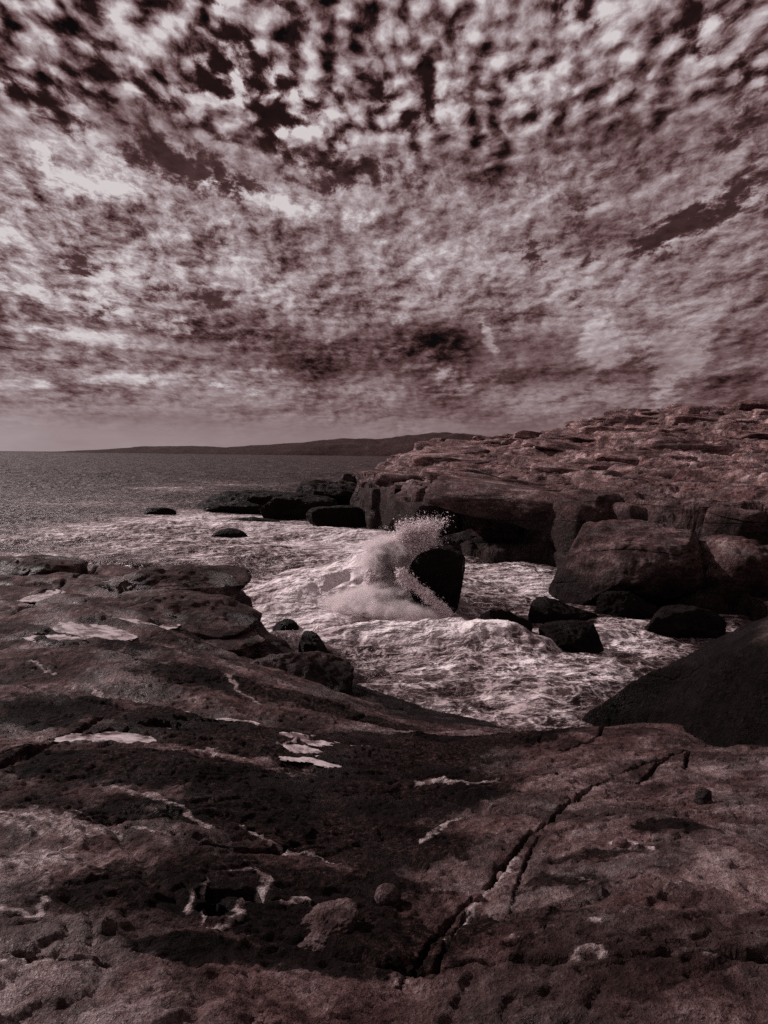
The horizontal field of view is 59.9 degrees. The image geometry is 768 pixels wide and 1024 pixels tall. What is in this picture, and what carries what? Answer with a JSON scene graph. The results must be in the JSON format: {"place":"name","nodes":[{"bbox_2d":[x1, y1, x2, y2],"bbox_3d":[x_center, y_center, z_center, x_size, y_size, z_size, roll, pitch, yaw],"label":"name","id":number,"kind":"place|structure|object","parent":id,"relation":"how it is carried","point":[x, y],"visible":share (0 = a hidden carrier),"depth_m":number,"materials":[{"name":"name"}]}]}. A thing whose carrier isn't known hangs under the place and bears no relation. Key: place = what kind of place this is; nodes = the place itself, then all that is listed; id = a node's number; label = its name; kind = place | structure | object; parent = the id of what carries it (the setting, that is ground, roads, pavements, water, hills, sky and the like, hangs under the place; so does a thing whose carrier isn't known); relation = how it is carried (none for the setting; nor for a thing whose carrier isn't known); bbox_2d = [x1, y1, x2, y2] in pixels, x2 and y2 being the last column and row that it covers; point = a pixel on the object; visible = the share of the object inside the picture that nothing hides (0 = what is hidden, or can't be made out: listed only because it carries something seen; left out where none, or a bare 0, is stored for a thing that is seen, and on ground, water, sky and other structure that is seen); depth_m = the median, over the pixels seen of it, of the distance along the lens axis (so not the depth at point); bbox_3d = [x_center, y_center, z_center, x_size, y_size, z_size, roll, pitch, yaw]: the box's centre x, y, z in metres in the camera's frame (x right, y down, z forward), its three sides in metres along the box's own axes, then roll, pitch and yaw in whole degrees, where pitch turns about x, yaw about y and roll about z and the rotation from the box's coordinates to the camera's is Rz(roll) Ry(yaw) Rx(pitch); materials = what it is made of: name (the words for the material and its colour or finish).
{"place":"outdoors","nodes":[
{"label":"outdoors","id":0,"kind":"place"},
{"bbox_2d":[55,432,488,455],"bbox_3d":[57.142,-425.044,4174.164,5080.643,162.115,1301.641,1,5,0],"label":"hill","id":1,"kind":"structure","parent":0,"point":[396,445],"depth_m":3766.76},
{"bbox_2d":[0,451,752,730],"bbox_3d":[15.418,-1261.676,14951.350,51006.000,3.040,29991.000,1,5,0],"label":"sea","id":2,"kind":"structure","parent":0,"point":[386,636],"depth_m":23.46,"materials":[{"name":"liquid"}]},
{"bbox_2d":[144,507,176,514],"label":"rock","id":3,"kind":"object","parent":2,"relation":"in","point":[160,511],"visible":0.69,"depth_m":53.39,"materials":[{"name":"grey stone"}]},
{"bbox_2d":[210,528,247,537],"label":"rock","id":4,"kind":"object","parent":2,"relation":"in","point":[232,533],"visible":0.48,"depth_m":37.56,"materials":[{"name":"grey stone"}]},
{"bbox_2d":[203,500,262,514],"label":"rock","id":5,"kind":"object","parent":2,"relation":"in","point":[240,507],"visible":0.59,"depth_m":54.82,"materials":[{"name":"grey stone"}]},
{"bbox_2d":[197,490,295,508],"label":"rock","id":6,"kind":"object","parent":2,"relation":"in","point":[261,497],"visible":0.34,"depth_m":58.74,"materials":[{"name":"grey stone"}]},
{"bbox_2d":[234,516,279,521],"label":"rock","id":7,"kind":"object","parent":2,"relation":"in","point":[252,518],"visible":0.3,"depth_m":48.55,"materials":[{"name":"grey stone"}]},
{"bbox_2d":[272,618,298,630],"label":"rock","id":8,"kind":"object","parent":2,"relation":"in","point":[286,624],"visible":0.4,"depth_m":18.32,"materials":[{"name":"stone"}]},
{"bbox_2d":[259,493,337,519],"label":"rock","id":9,"kind":"object","parent":2,"relation":"in","point":[292,507],"visible":0.68,"depth_m":50.16,"materials":[{"name":"grey stone"}]},
{"bbox_2d":[296,479,356,504],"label":"rock","id":10,"kind":"object","parent":2,"relation":"in","point":[340,492],"visible":0.24,"depth_m":54.27,"materials":[{"name":"grey stone"}]},
{"bbox_2d":[306,505,366,527],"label":"rock","id":11,"kind":"object","parent":2,"relation":"in","point":[342,516],"visible":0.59,"depth_m":44.61,"materials":[{"name":"black stone"}]},
{"bbox_2d":[341,472,356,483],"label":"rock","id":12,"kind":"object","parent":2,"relation":"on","point":[348,477],"visible":0.17,"depth_m":62.64,"materials":[{"name":"brown stone"}]},
{"bbox_2d":[274,510,455,641],"bbox_3d":[0.074,1.861,19.070,6.941,3.608,4.604,-1,5,-15],"label":"sea spray","id":13,"kind":"object","parent":2,"relation":"on","point":[409,541],"visible":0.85,"depth_m":20.51,"materials":[{"name":"white liquid"}]},
{"bbox_2d":[359,472,379,506],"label":"rock","id":14,"kind":"object","parent":2,"relation":"in","point":[370,476],"visible":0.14,"depth_m":46.38,"materials":[{"name":"stone"}]},
{"bbox_2d":[407,545,465,612],"bbox_3d":[1.613,2.527,20.945,1.915,2.897,1.872,1,5,0],"label":"boulder","id":15,"kind":"object","parent":2,"relation":"in","point":[439,571],"visible":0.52,"depth_m":20.10,"materials":[{"name":"black stone"}]},
{"bbox_2d":[438,525,522,543],"bbox_3d":[5.828,1.597,34.015,6.616,2.701,3.581,1,5,0],"label":"rock","id":16,"kind":"object","parent":2,"relation":"in","point":[481,534],"visible":0.19,"depth_m":33.05,"materials":[{"name":"stone"}]},
{"bbox_2d":[478,610,532,631],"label":"boulder","id":17,"kind":"object","parent":2,"relation":"in","point":[504,615],"visible":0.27,"depth_m":17.59,"materials":[{"name":"black stone"}]},
{"bbox_2d":[528,596,597,623],"bbox_3d":[5.373,3.194,19.906,2.327,1.294,1.393,1,5,0],"label":"boulder","id":18,"kind":"object","parent":2,"relation":"in","point":[544,610],"visible":0.61,"depth_m":19.50,"materials":[{"name":"black stone"}]},
{"bbox_2d":[539,620,603,653],"bbox_3d":[4.956,3.389,17.380,1.557,1.058,1.158,-1,5,-14],"label":"boulder","id":19,"kind":"object","parent":2,"relation":"in","point":[576,636],"visible":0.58,"depth_m":17.09,"materials":[{"name":"black stone"}]},
{"bbox_2d":[548,519,706,606],"bbox_3d":[8.996,2.153,24.256,6.099,3.642,6.652,1,5,0],"label":"rock","id":20,"kind":"object","parent":2,"relation":"in","point":[656,564],"visible":0.75,"depth_m":21.74,"materials":[{"name":"stone"}]},
{"bbox_2d":[595,591,659,618],"bbox_3d":[7.678,3.119,20.920,2.276,1.345,1.326,1,5,0],"label":"boulder","id":21,"kind":"object","parent":2,"relation":"in","point":[625,604],"visible":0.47,"depth_m":20.52,"materials":[{"name":"black stone"}]},
{"bbox_2d":[644,604,726,638],"bbox_3d":[8.495,3.319,18.897,2.358,1.359,1.321,0,5,-10],"label":"boulder","id":22,"kind":"object","parent":2,"relation":"in","point":[680,621],"visible":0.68,"depth_m":18.48,"materials":[{"name":"black stone"}]},
{"bbox_2d":[697,534,767,607],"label":"rock","id":23,"kind":"object","parent":2,"relation":"in","point":[735,568],"visible":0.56,"depth_m":20.89,"materials":[{"name":"stone"}]},
{"bbox_2d":[0,556,767,1023],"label":"ground","id":24,"kind":"structure","parent":0,"point":[126,870],"depth_m":3.27,"materials":[{"name":"stone"}]},
{"bbox_2d":[17,589,63,601],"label":"tide pool","id":25,"kind":"structure","parent":24,"relation":"on","point":[40,596],"depth_m":14.26,"materials":[{"name":"liquid"}]},
{"bbox_2d":[0,554,87,575],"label":"rock ledge","id":26,"kind":"object","parent":24,"relation":"on","point":[39,564],"visible":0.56,"depth_m":17.99,"materials":[{"name":"stone"}]},
{"bbox_2d":[22,634,84,640],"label":"tide pool","id":27,"kind":"structure","parent":24,"relation":"on","point":[59,637],"depth_m":10.62,"materials":[{"name":"liquid"}]},
{"bbox_2d":[31,617,157,642],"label":"tide pool","id":28,"kind":"structure","parent":24,"relation":"on","point":[84,630],"depth_m":11.61,"materials":[{"name":"liquid"}]},
{"bbox_2d":[54,718,259,742],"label":"tide pool","id":29,"kind":"structure","parent":24,"relation":"on","point":[116,736],"depth_m":5.74,"materials":[{"name":"liquid"}]},
{"bbox_2d":[159,624,179,629],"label":"tide pool","id":30,"kind":"structure","parent":24,"relation":"on","point":[167,627],"depth_m":13.07,"materials":[{"name":"liquid"}]},
{"bbox_2d":[94,563,251,599],"bbox_3d":[-5.171,1.947,16.460,3.494,1.323,3.508,3,5,28],"label":"rock ledge","id":31,"kind":"object","parent":24,"relation":"on","point":[229,581],"visible":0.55,"depth_m":15.78,"materials":[{"name":"stone"}]},
{"bbox_2d":[207,903,220,916],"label":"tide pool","id":32,"kind":"structure","parent":24,"relation":"on","point":[211,914],"depth_m":2.64,"materials":[{"name":"black liquid"}]},
{"bbox_2d":[199,630,266,658],"bbox_3d":[-4.399,2.809,13.514,4.106,1.094,2.133,1,5,0],"label":"rock ledge","id":33,"kind":"object","parent":24,"relation":"on","point":[251,644],"visible":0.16,"depth_m":12.96,"materials":[{"name":"stone"}]},
{"bbox_2d":[112,588,261,638],"bbox_3d":[-4.457,2.299,14.103,3.582,1.166,2.305,1,5,0],"label":"rock ledge","id":34,"kind":"object","parent":33,"relation":"on","point":[205,615],"visible":0.58,"depth_m":13.82,"materials":[{"name":"stone"}]},
{"bbox_2d":[246,651,353,694],"bbox_3d":[-1.898,3.210,12.716,2.643,1.125,1.951,1,5,0],"label":"rock ledge","id":35,"kind":"object","parent":24,"relation":"on","point":[332,672],"visible":0.38,"depth_m":12.48,"materials":[{"name":"stone"}]},
{"bbox_2d":[279,732,341,767],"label":"tide pool","id":36,"kind":"structure","parent":24,"relation":"in","point":[296,748],"depth_m":5.96,"materials":[{"name":"liquid"}]},
{"bbox_2d":[298,631,328,653],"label":"rock","id":37,"kind":"object","parent":24,"relation":"on","point":[310,641],"visible":0.38,"depth_m":15.17,"materials":[{"name":"black stone"}]},
{"bbox_2d":[297,898,358,951],"bbox_3d":[-0.225,1.605,2.584,0.209,0.075,0.337,4,6,34],"label":"stone","id":38,"kind":"object","parent":24,"relation":"on","point":[338,917],"visible":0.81,"depth_m":2.58,"materials":[{"name":"stone"}]},
{"bbox_2d":[374,883,400,905],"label":"stone","id":39,"kind":"object","parent":24,"relation":"on","point":[387,894],"visible":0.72,"depth_m":2.87,"materials":[{"name":"stone"}]},
{"bbox_2d":[473,892,483,902],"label":"stone","id":40,"kind":"object","parent":24,"relation":"on","point":[477,896],"visible":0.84,"depth_m":2.86,"materials":[{"name":"brown stone"}]},
{"bbox_2d":[495,871,502,882],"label":"stone","id":41,"kind":"object","parent":24,"relation":"on","point":[499,874],"visible":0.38,"depth_m":3.17,"materials":[{"name":"stone"}]},
{"bbox_2d":[540,771,558,775],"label":"stone","id":42,"kind":"object","parent":24,"relation":"on","point":[552,772],"visible":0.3,"depth_m":5.21,"materials":[{"name":"stone"}]},
{"bbox_2d":[612,836,627,847],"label":"stone","id":43,"kind":"object","parent":24,"relation":"on","point":[620,842],"visible":0.81,"depth_m":3.26,"materials":[{"name":"stone"}]},
{"bbox_2d":[693,787,711,804],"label":"stone","id":44,"kind":"object","parent":24,"relation":"on","point":[702,795],"visible":0.8,"depth_m":3.98,"materials":[{"name":"stone"}]},
{"bbox_2d":[0,0,767,451],"label":"sky","id":45,"kind":"structure","parent":0,"point":[224,223],"materials":[{"name":"grey"}]},
{"bbox_2d":[349,400,767,620],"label":"headland","id":46,"kind":"structure","parent":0,"point":[700,471],"depth_m":36.31,"materials":[{"name":"stone"}]},
{"bbox_2d":[582,616,767,747],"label":"rock slope","id":47,"kind":"structure","parent":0,"point":[714,693],"depth_m":11.06,"materials":[{"name":"stone"}]}
]}

